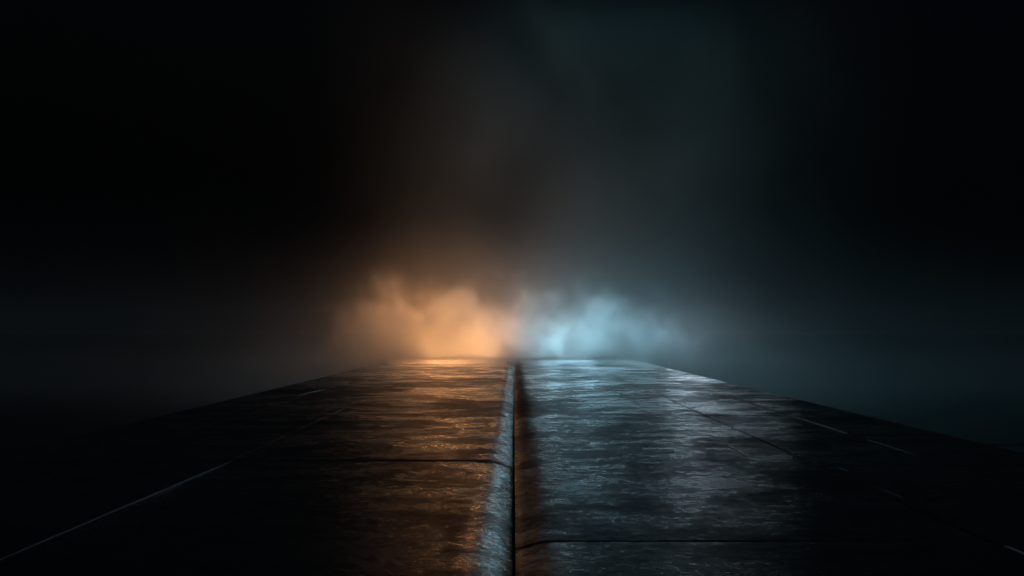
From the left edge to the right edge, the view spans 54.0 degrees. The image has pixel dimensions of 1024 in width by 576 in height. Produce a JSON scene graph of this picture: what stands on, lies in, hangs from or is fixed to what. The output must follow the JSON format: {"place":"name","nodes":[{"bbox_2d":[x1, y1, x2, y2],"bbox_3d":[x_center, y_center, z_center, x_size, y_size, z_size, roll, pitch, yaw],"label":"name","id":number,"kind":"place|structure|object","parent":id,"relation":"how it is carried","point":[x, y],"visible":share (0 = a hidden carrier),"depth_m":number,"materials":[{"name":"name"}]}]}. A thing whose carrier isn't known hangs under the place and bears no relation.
{"place":"outdoors","nodes":[
{"label":"outdoors","id":0,"kind":"place"},
{"bbox_2d":[0,333,1023,453],"bbox_3d":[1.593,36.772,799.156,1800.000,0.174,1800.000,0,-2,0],"label":"ground","id":1,"kind":"structure","parent":0,"point":[62,386],"depth_m":65.68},
{"bbox_2d":[513,458,514,575],"bbox_3d":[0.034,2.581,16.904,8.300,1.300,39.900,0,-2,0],"label":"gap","id":2,"kind":"object","parent":1,"relation":"on","point":[514,517],"visible":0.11,"depth_m":6.46,"materials":[{"name":"black"}]},
{"bbox_2d":[0,432,185,489],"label":"paving slab","id":3,"kind":"structure","parent":2,"relation":"on","point":[25,465],"depth_m":8.23,"materials":[{"name":"black stone"}]},
{"bbox_2d":[0,461,227,566],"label":"paving slab","id":4,"kind":"structure","parent":2,"relation":"on","point":[34,511],"depth_m":6.12,"materials":[{"name":"grey concrete"}]},
{"bbox_2d":[0,462,228,559],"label":"metal strip","id":5,"kind":"object","parent":4,"relation":"on","point":[163,490],"visible":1,"depth_m":5.72,"materials":[{"name":"grey metal"}]},
{"bbox_2d":[97,412,250,431],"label":"paving slab","id":6,"kind":"structure","parent":2,"relation":"on","point":[181,422],"depth_m":11.03,"materials":[{"name":"black stone"}]},
{"bbox_2d":[95,412,334,461],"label":"paving slab","id":7,"kind":"structure","parent":2,"relation":"on","point":[229,440],"depth_m":9.30,"materials":[{"name":"black stone"}]},
{"bbox_2d":[0,461,512,575],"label":"paving slab","id":8,"kind":"structure","parent":2,"relation":"on","point":[348,518],"depth_m":5.15,"materials":[{"name":"grey concrete"}]},
{"bbox_2d":[180,359,422,411],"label":"paving slab","id":9,"kind":"structure","parent":2,"relation":"on","point":[258,401],"depth_m":16.72,"materials":[{"name":"black stone"}]},
{"bbox_2d":[254,359,451,411],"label":"paving slab","id":10,"kind":"structure","parent":2,"relation":"on","point":[340,397],"depth_m":16.71,"materials":[{"name":"black stone"}]},
{"bbox_2d":[232,358,513,468],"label":"paving slab","id":11,"kind":"structure","parent":2,"relation":"on","point":[457,409],"depth_m":10.64,"materials":[{"name":"black stone"}]},
{"bbox_2d":[577,359,786,415],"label":"paving slab","id":12,"kind":"structure","parent":2,"relation":"on","point":[701,401],"depth_m":15.92,"materials":[{"name":"black stone"}]},
{"bbox_2d":[514,359,985,550],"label":"paving slab","id":13,"kind":"structure","parent":2,"relation":"on","point":[606,457],"depth_m":6.70,"materials":[{"name":"black stone"}]},
{"bbox_2d":[515,542,1023,575],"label":"paving slab","id":14,"kind":"structure","parent":2,"relation":"on","point":[767,559],"depth_m":4.38,"materials":[{"name":"grey concrete"}]},
{"bbox_2d":[605,359,948,435],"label":"paving slab","id":15,"kind":"structure","parent":2,"relation":"on","point":[852,423],"depth_m":13.20,"materials":[{"name":"black stone"}]},
{"bbox_2d":[724,395,770,409],"bbox_3d":[3.312,1.614,14.248,0.020,0.016,2.932,0,-2,0],"label":"metal strip","id":16,"kind":"object","parent":15,"relation":"on","point":[747,402],"visible":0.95,"depth_m":14.08,"materials":[{"name":"grey metal"}]},
{"bbox_2d":[789,415,846,433],"bbox_3d":[3.295,1.470,10.915,0.017,0.015,2.115,0,-2,0],"label":"metal strip","id":17,"kind":"object","parent":15,"relation":"on","point":[817,424],"visible":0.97,"depth_m":10.84,"materials":[{"name":"grey metal"}]},
{"bbox_2d":[706,416,949,467],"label":"paving slab","id":18,"kind":"structure","parent":2,"relation":"on","point":[817,445],"depth_m":8.96,"materials":[{"name":"black stone"}]},
{"bbox_2d":[867,439,914,454],"bbox_3d":[3.276,1.377,8.710,0.009,0.011,1.203,0,-2,1],"label":"metal strip","id":19,"kind":"object","parent":18,"relation":"on","point":[888,446],"visible":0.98,"depth_m":8.76,"materials":[{"name":"grey metal"}]},
{"bbox_2d":[822,466,1023,548],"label":"paving slab","id":20,"kind":"structure","parent":2,"relation":"on","point":[986,508],"depth_m":6.11,"materials":[{"name":"grey concrete"}]},
{"bbox_2d":[0,0,1023,332],"label":"sky","id":21,"kind":"structure","parent":0,"point":[167,166],"materials":[{"name":"black"}]},
{"bbox_2d":[856,436,1023,466],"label":"paving slab","id":22,"kind":"structure","parent":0,"point":[954,451],"depth_m":8.44,"materials":[{"name":"black stone"}]},
{"bbox_2d":[958,467,1023,487],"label":"paving slab","id":23,"kind":"structure","parent":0,"point":[1013,475],"depth_m":7.08,"materials":[{"name":"black stone"}]},
{"bbox_3d":[2.772,1.131,0.807,0.993,0.190,7.711,0,-2,0],"label":"paving slab","id":24,"kind":"object","parent":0,"visible":0},
{"bbox_2d":[1003,546,1023,555],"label":"metal strip","id":25,"kind":"object","parent":24,"relation":"on","point":[1015,550],"visible":0.97,"depth_m":4.58,"materials":[{"name":"grey metal"}]}
]}

